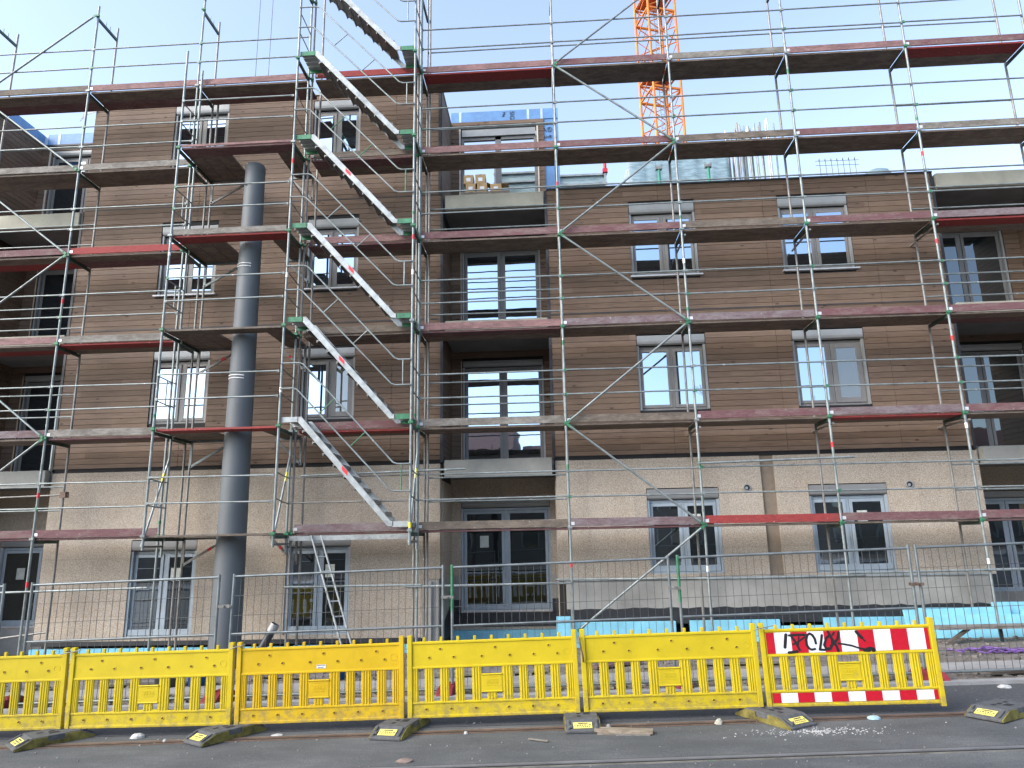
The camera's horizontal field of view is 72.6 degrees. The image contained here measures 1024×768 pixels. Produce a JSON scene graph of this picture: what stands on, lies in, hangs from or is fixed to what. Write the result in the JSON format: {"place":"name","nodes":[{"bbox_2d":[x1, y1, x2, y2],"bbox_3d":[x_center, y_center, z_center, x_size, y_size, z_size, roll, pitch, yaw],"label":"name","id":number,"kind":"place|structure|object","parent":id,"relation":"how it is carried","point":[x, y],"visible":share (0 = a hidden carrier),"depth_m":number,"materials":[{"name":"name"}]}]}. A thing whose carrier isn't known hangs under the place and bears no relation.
{"place":"outdoors","nodes":[
{"label":"outdoors","id":0,"kind":"place"},
{"bbox_2d":[0,714,1023,767],"bbox_3d":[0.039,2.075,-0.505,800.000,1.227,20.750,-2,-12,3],"label":"road","id":1,"kind":"structure","parent":0,"point":[709,740],"depth_m":7.26,"materials":[{"name":"asphalt"}]},
{"bbox_2d":[5,726,95,751],"bbox_3d":[-5.470,4.187,8.281,0.400,0.113,0.840,-13,-17,42],"label":"barrier stand","id":2,"kind":"object","parent":1,"relation":"on","point":[31,740],"visible":0.87,"depth_m":8.15,"materials":[{"name":"grey rubber"}]},
{"bbox_2d":[0,647,70,730],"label":"barrier","id":3,"kind":"object","parent":2,"relation":"on","point":[31,671],"visible":0.99,"depth_m":8.53,"materials":[{"name":"yellow plastic"}]},
{"bbox_2d":[64,642,235,728],"bbox_3d":[-4.390,3.674,8.454,2.067,0.960,0.061,-3,-13,4],"label":"barrier","id":4,"kind":"object","parent":2,"relation":"on","point":[136,666],"visible":0.99,"depth_m":8.44,"materials":[{"name":"yellow plastic"}]},
{"bbox_2d":[129,733,144,738],"bbox_3d":[-4.451,4.175,8.282,0.175,0.051,0.134,-2,-12,3],"label":"foam lump","id":5,"kind":"object","parent":1,"relation":"on","point":[137,735],"visible":1,"depth_m":8.24,"materials":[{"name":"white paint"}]},
{"bbox_2d":[183,721,266,746],"bbox_3d":[-3.356,4.078,8.181,0.400,0.113,0.840,-12,-16,36],"label":"barrier stand","id":6,"kind":"object","parent":1,"relation":"on","point":[207,736],"visible":0.92,"depth_m":8.01,"materials":[{"name":"grey rubber"}]},
{"bbox_2d":[234,636,404,724],"bbox_3d":[-2.304,3.568,8.363,2.027,0.960,0.060,-3,-12,1],"label":"barrier","id":7,"kind":"object","parent":6,"relation":"on","point":[304,661],"visible":0.98,"depth_m":8.35,"materials":[{"name":"yellow plastic"}]},
{"bbox_2d":[368,715,429,740],"bbox_3d":[-1.298,3.981,8.123,0.400,0.113,0.840,-6,-13,15],"label":"barrier stand","id":8,"kind":"object","parent":1,"relation":"on","point":[398,729],"visible":0.85,"depth_m":7.88,"materials":[{"name":"grey rubber"}]},
{"bbox_2d":[407,629,579,717],"bbox_3d":[-0.231,3.472,8.314,2.037,0.960,0.060,-3,-12,2],"label":"barrier","id":9,"kind":"object","parent":8,"relation":"on","point":[506,654],"visible":0.98,"depth_m":8.30,"materials":[{"name":"yellow plastic"}]},
{"bbox_2d":[395,758,411,762],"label":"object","id":10,"kind":"object","parent":1,"relation":"on","point":[405,760],"visible":1,"depth_m":6.93,"materials":[{"name":"stone"}]},
{"bbox_2d":[0,712,964,749],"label":"tram rail","id":11,"kind":"object","parent":1,"relation":"on","point":[518,729],"visible":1,"depth_m":7.93,"materials":[{"name":"metal"}]},
{"bbox_2d":[9,693,1016,767],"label":"grit","id":12,"kind":"object","parent":1,"relation":"on","point":[502,742],"visible":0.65,"depth_m":7.47,"materials":[{"name":"stone"}]},
{"bbox_2d":[528,738,548,741],"bbox_3d":[0.281,3.811,7.462,0.233,0.014,0.030,-8,-14,28],"label":"stick","id":13,"kind":"object","parent":1,"relation":"on","point":[544,740],"visible":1,"depth_m":7.45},
{"bbox_2d":[563,708,600,733],"bbox_3d":[0.801,3.890,8.101,0.400,0.113,0.840,-3,-12,2],"label":"barrier stand","id":14,"kind":"object","parent":1,"relation":"on","point":[581,722],"visible":0.8,"depth_m":7.81,"materials":[{"name":"grey rubber"}]},
{"bbox_2d":[579,623,763,712],"bbox_3d":[1.866,3.368,8.235,2.076,0.960,0.060,-3,-12,3],"label":"barrier","id":15,"kind":"object","parent":14,"relation":"on","point":[684,647],"visible":1,"depth_m":8.22,"materials":[{"name":"yellow plastic"}]},
{"bbox_2d":[578,636,583,661],"bbox_3d":[0.821,3.153,8.282,0.066,0.296,0.041,-2,-12,3],"label":"rusty strap","id":16,"kind":"object","parent":15,"relation":"hanging from","point":[581,649],"visible":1,"depth_m":8.27,"materials":[{"name":"metal"}]},
{"bbox_2d":[594,727,652,735],"bbox_3d":[1.222,3.805,7.622,0.632,0.052,0.164,-4,-13,14],"label":"wood splinter","id":17,"kind":"object","parent":1,"relation":"on","point":[617,731],"visible":1,"depth_m":7.60,"materials":[{"name":"wood"}]},
{"bbox_2d":[362,745,1023,767],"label":"tram rail","id":18,"kind":"object","parent":1,"relation":"on","point":[799,755],"visible":1,"depth_m":6.65,"materials":[{"name":"metal"}]},
{"bbox_2d":[714,718,722,724],"bbox_3d":[2.324,3.800,7.851,0.092,0.053,0.090,-6,-13,22],"label":"paper scrap","id":19,"kind":"object","parent":1,"relation":"on","point":[718,721],"visible":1,"depth_m":7.82,"materials":[{"name":"paper"}]},
{"bbox_2d":[735,703,816,730],"bbox_3d":[2.982,3.760,7.919,0.400,0.113,0.840,4,-13,-27],"label":"barrier stand","id":20,"kind":"object","parent":1,"relation":"on","point":[786,718],"visible":0.96,"depth_m":7.74,"materials":[{"name":"grey rubber"}]},
{"bbox_2d":[757,617,946,706],"bbox_3d":[3.927,3.250,8.101,1.978,0.960,0.061,-4,-13,5],"label":"barrier","id":21,"kind":"object","parent":20,"relation":"on","point":[880,641],"visible":0.99,"depth_m":8.08,"materials":[{"name":"yellow plastic"}]},
{"bbox_2d":[734,724,890,739],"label":"plaster crumbs","id":22,"kind":"object","parent":1,"relation":"on","point":[820,731],"visible":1,"depth_m":7.40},
{"bbox_2d":[867,715,880,719],"bbox_3d":[4.050,3.725,7.793,0.158,0.036,0.111,-2,-12,3],"label":"paper scrap","id":23,"kind":"object","parent":1,"relation":"on","point":[874,717],"visible":1,"depth_m":7.76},
{"bbox_2d":[0,683,1023,739],"bbox_3d":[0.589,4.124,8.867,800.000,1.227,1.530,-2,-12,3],"label":"asphalt strip","id":24,"kind":"object","parent":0,"point":[961,698],"visible":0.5,"depth_m":8.39,"materials":[{"name":"asphalt"}]},
{"bbox_2d":[3,677,1023,713],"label":"kerb","id":25,"kind":"structure","parent":24,"relation":"on","point":[745,688],"depth_m":9.47,"materials":[{"name":"concrete"}]},
{"bbox_2d":[964,698,1023,722],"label":"barrier stand","id":26,"kind":"object","parent":24,"relation":"on","point":[1000,710],"visible":1,"depth_m":7.61,"materials":[{"name":"grey rubber"}]},
{"bbox_2d":[997,684,1011,687],"bbox_3d":[6.350,3.894,8.987,0.159,0.039,0.127,-2,-12,3],"label":"paper scrap","id":27,"kind":"object","parent":24,"relation":"on","point":[1003,686],"visible":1,"depth_m":8.96,"materials":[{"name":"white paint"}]},
{"bbox_2d":[0,637,1023,707],"bbox_3d":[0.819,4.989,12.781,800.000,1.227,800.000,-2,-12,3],"label":"ground","id":28,"kind":"structure","parent":0,"point":[965,653],"depth_m":11.33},
{"bbox_2d":[0,584,5,630],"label":"fence","id":29,"kind":"object","parent":28,"relation":"on","point":[3,586],"visible":1,"depth_m":10.55,"materials":[{"name":"metal"}]},
{"bbox_2d":[4,695,23,708],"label":"fence stand","id":30,"kind":"object","parent":28,"relation":"on","point":[6,702],"visible":0.44,"depth_m":10.21,"materials":[{"name":"red plastic"}]},
{"bbox_2d":[0,0,316,655],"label":"facade scaffold","id":31,"kind":"object","parent":28,"relation":"on","point":[129,98],"visible":0.88,"depth_m":15.46,"materials":[{"name":"metal"}]},
{"bbox_2d":[154,678,175,687],"bbox_3d":[-5.580,4.703,11.271,0.480,0.400,0.480,-2,-12,3],"label":"rubble tub","id":32,"kind":"object","parent":28,"relation":"on","point":[172,682],"visible":0.04,"depth_m":11.14,"materials":[{"name":"grey rubber"}]},
{"bbox_2d":[188,677,204,686],"bbox_3d":[-5.080,4.702,11.242,0.330,0.350,0.330,-2,-12,3],"label":"bucket","id":33,"kind":"object","parent":28,"relation":"on","point":[202,681],"visible":0.04,"depth_m":11.16,"materials":[{"name":"blue plastic"}]},
{"bbox_2d":[200,689,234,703],"bbox_3d":[-4.253,4.527,10.104,0.230,0.147,0.711,-2,-12,3],"label":"fence stand","id":34,"kind":"object","parent":28,"relation":"on","point":[217,695],"visible":0.27,"depth_m":9.87,"materials":[{"name":"red plastic"}]},
{"bbox_2d":[18,574,220,705],"bbox_3d":[-5.831,3.801,10.355,2.951,1.824,0.041,-2,-12,3],"label":"fence","id":35,"kind":"object","parent":34,"relation":"on","point":[73,640],"visible":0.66,"depth_m":10.41,"materials":[{"name":"metal"}]},
{"bbox_2d":[228,565,443,697],"bbox_3d":[-2.583,3.630,10.213,3.201,1.840,0.061,-2,-12,3],"label":"fence","id":36,"kind":"object","parent":34,"relation":"on","point":[259,633],"visible":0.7,"depth_m":10.27,"materials":[{"name":"metal"}]},
{"bbox_2d":[218,604,230,607],"bbox_3d":[-4.278,3.308,10.373,0.180,0.042,0.120,-2,-12,3],"label":"pipe clamp","id":37,"kind":"object","parent":36,"relation":"attached to","point":[225,606],"visible":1,"depth_m":10.34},
{"bbox_2d":[441,595,452,598],"bbox_3d":[-0.946,3.126,10.217,0.180,0.042,0.120,-2,-12,3],"label":"pipe clamp","id":38,"kind":"object","parent":36,"relation":"attached to","point":[447,597],"visible":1,"depth_m":10.18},
{"bbox_2d":[140,51,313,649],"bbox_3d":[-5.706,-0.896,14.442,2.476,12.775,1.542,-2,-12,3],"label":"scaffold bay","id":39,"kind":"object","parent":28,"relation":"on","point":[217,164],"visible":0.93,"depth_m":14.44,"materials":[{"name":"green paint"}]},
{"bbox_2d":[207,162,265,668],"bbox_3d":[-5.475,0.282,14.059,0.600,10.390,0.600,-2,-12,3],"label":"catenary mast","id":40,"kind":"object","parent":28,"relation":"on","point":[230,557],"visible":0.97,"depth_m":13.72,"materials":[{"name":"metal"}]},
{"bbox_2d":[258,622,279,647],"bbox_3d":[-4.513,4.767,12.606,0.562,0.878,0.165,0,-12,-3],"label":"drain pipe","id":41,"kind":"object","parent":28,"relation":"on","point":[271,627],"visible":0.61,"depth_m":12.60,"materials":[{"name":"black plastic"}]},
{"bbox_2d":[340,672,344,679],"bbox_3d":[-2.868,4.652,11.431,0.330,0.350,0.330,-2,-12,3],"label":"bucket","id":42,"kind":"object","parent":28,"relation":"on","point":[342,675],"visible":0.06,"depth_m":11.34,"materials":[{"name":"blue plastic"}]},
{"bbox_2d":[270,0,431,646],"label":"stair tower","id":43,"kind":"structure","parent":28,"relation":"on","point":[336,84],"depth_m":14.39,"materials":[{"name":"metal"}]},
{"bbox_2d":[310,535,351,644],"bbox_3d":[-3.352,3.917,12.994,1.010,2.164,0.165,-6,-13,21],"label":"ladder","id":44,"kind":"object","parent":43,"relation":"attached to","point":[334,586],"visible":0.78,"depth_m":13.01,"materials":[{"name":"metal"}]},
{"bbox_2d":[436,682,455,696],"bbox_3d":[-0.921,4.355,9.946,0.230,0.147,0.711,-2,-12,3],"label":"fence stand","id":45,"kind":"object","parent":28,"relation":"on","point":[452,690],"visible":0.48,"depth_m":9.73,"materials":[{"name":"red plastic"}]},
{"bbox_2d":[450,555,675,689],"bbox_3d":[0.707,3.451,10.037,3.204,1.850,0.064,-2,-12,3],"label":"fence","id":46,"kind":"object","parent":45,"relation":"on","point":[467,625],"visible":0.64,"depth_m":10.09,"materials":[{"name":"metal"}]},
{"bbox_2d":[0,93,1023,663],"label":"apartment building","id":47,"kind":"structure","parent":28,"relation":"on","point":[662,451],"depth_m":15.18,"materials":[{"name":"wood"}]},
{"bbox_2d":[0,541,43,627],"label":"window","id":48,"kind":"structure","parent":47,"relation":"in","point":[13,564],"depth_m":16.37,"materials":[{"name":"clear glass"}]},
{"bbox_2d":[13,375,61,472],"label":"window","id":49,"kind":"structure","parent":47,"relation":"in","point":[31,460],"depth_m":17.19,"materials":[{"name":"clear glass"}]},
{"bbox_2d":[31,269,74,335],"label":"window","id":50,"kind":"structure","parent":47,"relation":"in","point":[50,282],"depth_m":17.84,"materials":[{"name":"clear glass"}]},
{"bbox_2d":[46,150,91,213],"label":"window","id":51,"kind":"structure","parent":47,"relation":"in","point":[59,198],"depth_m":18.48,"materials":[{"name":"clear glass"}]},
{"bbox_2d":[124,540,197,636],"bbox_3d":[-7.310,4.276,14.585,1.430,1.950,0.176,-2,-12,3],"label":"window","id":52,"kind":"structure","parent":47,"relation":"in","point":[142,566],"depth_m":14.58,"materials":[{"name":"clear glass"}]},
{"bbox_2d":[148,351,210,423],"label":"window","id":53,"kind":"structure","parent":47,"relation":"in","point":[166,367],"depth_m":15.51,"materials":[{"name":"clear glass"}]},
{"bbox_2d":[152,225,218,297],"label":"window","id":54,"kind":"structure","parent":47,"relation":"in","point":[174,270],"depth_m":16.08,"materials":[{"name":"clear glass"}]},
{"bbox_2d":[172,104,229,169],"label":"window","id":55,"kind":"structure","parent":47,"relation":"in","point":[222,131],"depth_m":16.88,"materials":[{"name":"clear glass"}]},
{"bbox_2d":[283,538,350,634],"bbox_3d":[-4.007,4.152,14.419,1.350,1.950,0.176,-2,-12,3],"label":"window","id":56,"kind":"structure","parent":47,"relation":"in","point":[339,557],"depth_m":14.41,"materials":[{"name":"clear glass"}]},
{"bbox_2d":[300,347,354,419],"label":"window","id":57,"kind":"structure","parent":47,"relation":"in","point":[341,386],"depth_m":15.32,"materials":[{"name":"clear glass"}]},
{"bbox_2d":[304,218,359,290],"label":"window","id":58,"kind":"structure","parent":47,"relation":"in","point":[324,269],"depth_m":15.94,"materials":[{"name":"clear glass"}]},
{"bbox_2d":[314,100,360,159],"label":"window","id":59,"kind":"structure","parent":47,"relation":"in","point":[344,129],"depth_m":16.69,"materials":[{"name":"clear glass"}]},
{"bbox_2d":[461,190,509,194],"bbox_3d":[-0.615,-4.350,16.419,1.150,0.220,0.380,-2,-12,3],"label":"timber bench","id":60,"kind":"object","parent":47,"relation":"on","point":[484,192],"visible":0.17,"depth_m":16.25,"materials":[{"name":"wood"}]},
{"bbox_2d":[466,183,476,191],"bbox_3d":[-0.964,-4.566,16.485,0.235,0.234,0.303,-2,-12,3],"label":"cardboard box","id":61,"kind":"object","parent":60,"relation":"on","point":[470,186],"visible":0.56,"depth_m":16.34,"materials":[{"name":"cardboard"}]},
{"bbox_2d":[464,175,474,189],"bbox_3d":[-1.018,-4.794,16.548,0.230,0.228,0.283,-2,-12,3],"label":"cardboard box","id":62,"kind":"object","parent":61,"relation":"on","point":[468,179],"visible":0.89,"depth_m":16.42,"materials":[{"name":"cardboard"}]},
{"bbox_2d":[477,183,487,191],"bbox_3d":[-0.694,-4.574,16.476,0.235,0.234,0.293,-2,-12,3],"label":"cardboard box","id":63,"kind":"object","parent":60,"relation":"on","point":[482,186],"visible":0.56,"depth_m":16.34,"materials":[{"name":"cardboard"}]},
{"bbox_2d":[475,174,485,187],"bbox_3d":[-0.739,-4.807,16.540,0.240,0.238,0.273,-2,-12,3],"label":"cardboard box","id":64,"kind":"object","parent":63,"relation":"on","point":[480,178],"visible":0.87,"depth_m":16.41,"materials":[{"name":"cardboard"}]},
{"bbox_2d":[487,182,508,190],"bbox_3d":[-0.330,-4.603,16.476,0.510,0.276,0.263,-2,-12,3],"label":"cardboard box","id":65,"kind":"object","parent":60,"relation":"on","point":[499,185],"visible":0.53,"depth_m":16.37,"materials":[{"name":"cardboard"}]},
{"bbox_2d":[459,125,539,194],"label":"window","id":66,"kind":"structure","parent":47,"relation":"in","point":[524,133],"depth_m":18.04,"materials":[{"name":"plastic"}]},
{"bbox_2d":[462,250,541,319],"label":"window","id":67,"kind":"structure","parent":47,"relation":"in","point":[510,263],"depth_m":17.25,"materials":[{"name":"clear glass"}]},
{"bbox_2d":[463,359,545,459],"bbox_3d":[-0.195,0.658,16.550,1.940,2.480,0.176,-2,-12,3],"label":"window","id":68,"kind":"structure","parent":47,"relation":"in","point":[499,445],"depth_m":16.59,"materials":[{"name":"grey glass"}]},
{"bbox_2d":[461,500,552,611],"bbox_3d":[-0.129,3.895,15.837,2.040,2.430,0.176,-2,-12,3],"label":"window","id":69,"kind":"structure","parent":47,"relation":"in","point":[487,547],"depth_m":15.83,"materials":[{"name":"grey glass"}]},
{"bbox_2d":[494,169,534,192],"bbox_3d":[0.185,-4.865,19.617,1.350,2.550,0.450,-2,-12,3],"label":"sheet stack","id":70,"kind":"object","parent":47,"relation":"on","point":[520,179],"visible":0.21,"depth_m":19.66,"materials":[{"name":"metal"}]},
{"bbox_2d":[560,163,607,187],"bbox_3d":[1.956,-4.897,19.497,1.500,2.490,0.495,-2,-12,3],"label":"sheet stack","id":71,"kind":"object","parent":47,"relation":"on","point":[587,178],"visible":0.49,"depth_m":19.55,"materials":[{"name":"metal"}]},
{"bbox_2d":[655,164,661,182],"bbox_3d":[4.177,-4.965,19.482,0.180,2.530,0.120,-2,-12,3],"label":"steel prop","id":72,"kind":"object","parent":47,"relation":"on","point":[658,169],"visible":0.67,"depth_m":19.67,"materials":[{"name":"metal"}]},
{"bbox_2d":[628,203,702,277],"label":"window","id":73,"kind":"structure","parent":47,"relation":"in","point":[646,257],"depth_m":15.55,"materials":[{"name":"clear glass"}]},
{"bbox_2d":[636,334,709,410],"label":"window","id":74,"kind":"structure","parent":47,"relation":"in","point":[649,379],"depth_m":14.94,"materials":[{"name":"clear glass"}]},
{"bbox_2d":[625,158,729,184],"bbox_3d":[4.679,-5.025,20.491,3.240,3.080,1.399,-2,-12,3],"label":"wrapped pallet","id":75,"kind":"object","parent":47,"relation":"on","point":[692,168],"visible":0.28,"depth_m":20.11,"materials":[{"name":"plastic"}]},
{"bbox_2d":[646,488,724,573],"bbox_3d":[3.521,2.996,14.230,1.470,1.690,0.176,-2,-12,3],"label":"window","id":76,"kind":"structure","parent":47,"relation":"in","point":[662,541],"depth_m":14.21,"materials":[{"name":"clear glass"}]},
{"bbox_2d":[704,162,711,180],"bbox_3d":[5.555,-5.009,19.411,0.180,2.530,0.120,-2,-12,3],"label":"steel prop","id":77,"kind":"object","parent":47,"relation":"on","point":[707,166],"visible":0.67,"depth_m":19.60,"materials":[{"name":"metal"}]},
{"bbox_2d":[724,118,779,179],"bbox_3d":[7.024,-5.692,20.141,1.422,4.121,0.640,-2,-12,3],"label":"tube bundle","id":78,"kind":"object","parent":47,"relation":"on","point":[751,164],"visible":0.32,"depth_m":20.26,"materials":[{"name":"metal"}]},
{"bbox_2d":[776,196,860,271],"bbox_3d":[6.698,-3.308,15.385,1.630,1.748,0.255,-2,-12,3],"label":"window","id":79,"kind":"structure","parent":47,"relation":"in","point":[839,250],"depth_m":15.37,"materials":[{"name":"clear glass"}]},
{"bbox_2d":[791,328,871,405],"bbox_3d":[6.735,-0.344,14.774,1.500,1.640,0.176,-2,-12,3],"label":"window","id":80,"kind":"structure","parent":47,"relation":"in","point":[853,372],"depth_m":14.77,"materials":[{"name":"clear glass"}]},
{"bbox_2d":[815,157,858,173],"bbox_3d":[9.308,-5.139,19.614,1.220,2.724,0.064,-2,-12,3],"label":"rebar cage","id":81,"kind":"object","parent":47,"relation":"on","point":[849,164],"visible":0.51,"depth_m":19.87,"materials":[{"name":"metal"}]},
{"bbox_2d":[808,483,896,572],"bbox_3d":[6.830,2.901,14.057,1.560,1.730,0.176,-2,-12,3],"label":"window","id":82,"kind":"structure","parent":47,"relation":"in","point":[874,535],"depth_m":14.04,"materials":[{"name":"grey glass"}]},
{"bbox_2d":[865,168,891,173],"bbox_3d":[8.999,-4.816,17.116,0.900,0.990,0.900,-2,-12,3],"label":"tarp heap","id":83,"kind":"object","parent":47,"relation":"on","point":[879,169],"visible":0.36,"depth_m":16.90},
{"bbox_2d":[942,231,1012,303],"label":"window","id":84,"kind":"structure","parent":47,"relation":"in","point":[973,244],"depth_m":16.66,"materials":[{"name":"clear glass"}]},
{"bbox_2d":[960,343,1023,448],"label":"window","id":85,"kind":"structure","parent":47,"relation":"in","point":[1006,431],"depth_m":16.03,"materials":[{"name":"clear glass"}]},
{"bbox_2d":[983,490,1023,590],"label":"window","id":86,"kind":"structure","parent":47,"relation":"in","point":[993,501],"depth_m":15.31,"materials":[{"name":"clear glass"}]},
{"bbox_2d":[6,635,1023,707],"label":"rubble","id":87,"kind":"object","parent":28,"relation":"on","point":[696,684],"visible":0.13,"depth_m":10.91,"materials":[{"name":"stone"}]},
{"bbox_2d":[109,680,153,685],"bbox_3d":[-6.158,4.954,11.558,1.200,0.054,0.160,1,-13,-8],"label":"loose board","id":88,"kind":"object","parent":87,"relation":"on","point":[142,682],"visible":0.21,"depth_m":11.50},
{"bbox_2d":[264,674,309,677],"bbox_3d":[-3.852,4.878,11.644,1.000,0.050,0.160,-6,-13,20],"label":"loose board","id":89,"kind":"object","parent":87,"relation":"on","point":[295,675],"visible":0.29,"depth_m":11.56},
{"bbox_2d":[464,669,534,675],"bbox_3d":[-0.177,4.624,11.177,1.400,0.058,0.160,-1,-12,-3],"label":"loose board","id":90,"kind":"object","parent":87,"relation":"on","point":[514,671],"visible":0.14,"depth_m":11.12,"materials":[{"name":"wood"}]},
{"bbox_2d":[593,662,642,668],"bbox_3d":[1.741,4.612,11.477,0.900,0.048,0.160,5,-14,-25],"label":"loose board","id":91,"kind":"object","parent":87,"relation":"on","point":[610,664],"visible":0.21,"depth_m":11.37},
{"bbox_2d":[696,660,778,664],"bbox_3d":[3.626,4.471,11.192,1.300,0.056,0.160,-3,-13,9],"label":"loose board","id":92,"kind":"object","parent":87,"relation":"on","point":[741,662],"visible":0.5,"depth_m":11.14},
{"bbox_2d":[985,671,1023,674],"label":"loose board","id":93,"kind":"object","parent":87,"relation":"on","point":[1006,672],"visible":0.67,"depth_m":9.63,"materials":[{"name":"wood"}]},
{"bbox_2d":[284,0,1023,655],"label":"facade scaffold","id":94,"kind":"object","parent":28,"relation":"on","point":[1008,48],"visible":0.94,"depth_m":14.53,"materials":[{"name":"metal"}]},
{"bbox_2d":[633,0,686,153],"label":"tower crane","id":95,"kind":"object","parent":28,"relation":"on","point":[647,7],"visible":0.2,"depth_m":42.21,"materials":[{"name":"orange paint"}]},
{"bbox_2d":[255,0,260,75],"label":"hoist rope","id":96,"kind":"object","parent":95,"relation":"hanging from","point":[258,34],"depth_m":44.35,"materials":[{"name":"metal"}]},
{"bbox_2d":[267,5,272,82],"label":"hoist rope","id":97,"kind":"object","parent":95,"relation":"hanging from","point":[270,40],"depth_m":44.18,"materials":[{"name":"metal"}]},
{"bbox_2d":[909,667,950,680],"bbox_3d":[5.764,4.010,9.630,0.230,0.147,0.711,-2,-12,3],"label":"fence stand","id":98,"kind":"object","parent":28,"relation":"on","point":[925,675],"visible":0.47,"depth_m":9.48,"materials":[{"name":"red plastic"}]},
{"bbox_2d":[913,542,1023,672],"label":"fence","id":99,"kind":"object","parent":98,"relation":"on","point":[915,547],"visible":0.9,"depth_m":9.82,"materials":[{"name":"metal"}]},
{"bbox_2d":[902,602,1023,638],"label":"foam board stack","id":100,"kind":"object","parent":28,"relation":"on","point":[960,616],"visible":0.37,"depth_m":12.96,"materials":[{"name":"plastic"}]},
{"bbox_2d":[934,623,1023,644],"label":"trestle plank","id":101,"kind":"object","parent":28,"relation":"on","point":[971,627],"visible":0.67,"depth_m":12.29,"materials":[{"name":"wood"}]},
{"bbox_2d":[947,645,1023,653],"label":"purple hose","id":102,"kind":"object","parent":28,"relation":"on","point":[989,649],"visible":0.76,"depth_m":11.33,"materials":[{"name":"plastic"}]},
{"bbox_2d":[0,0,1023,190],"label":"sky","id":103,"kind":"structure","parent":0,"point":[39,24],"materials":[{"name":"blue"}]},
{"bbox_2d":[5,660,1023,699],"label":"pavement","id":104,"kind":"structure","parent":0,"point":[825,669],"depth_m":10.54,"materials":[{"name":"concrete"}]},
{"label":"fence stand","id":105,"kind":"object","parent":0,"visible":0},
{"bbox_2d":[676,545,925,681],"bbox_3d":[4.060,3.275,9.890,3.324,1.863,0.046,-2,-12,3],"label":"fence","id":106,"kind":"object","parent":105,"relation":"on","point":[907,548],"visible":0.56,"depth_m":9.95,"materials":[{"name":"metal"}]},
{"bbox_2d":[668,586,680,589],"bbox_3d":[2.347,2.946,10.063,0.180,0.042,0.120,-2,-12,3],"label":"pipe clamp","id":107,"kind":"object","parent":106,"relation":"attached to","point":[673,588],"visible":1,"depth_m":10.03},
{"bbox_2d":[908,582,923,585],"bbox_3d":[5.741,2.839,9.887,0.180,0.042,0.120,-2,-12,3],"label":"pipe clamp","id":108,"kind":"object","parent":106,"relation":"attached to","point":[916,584],"visible":1,"depth_m":9.85,"materials":[{"name":"metal"}]}
]}

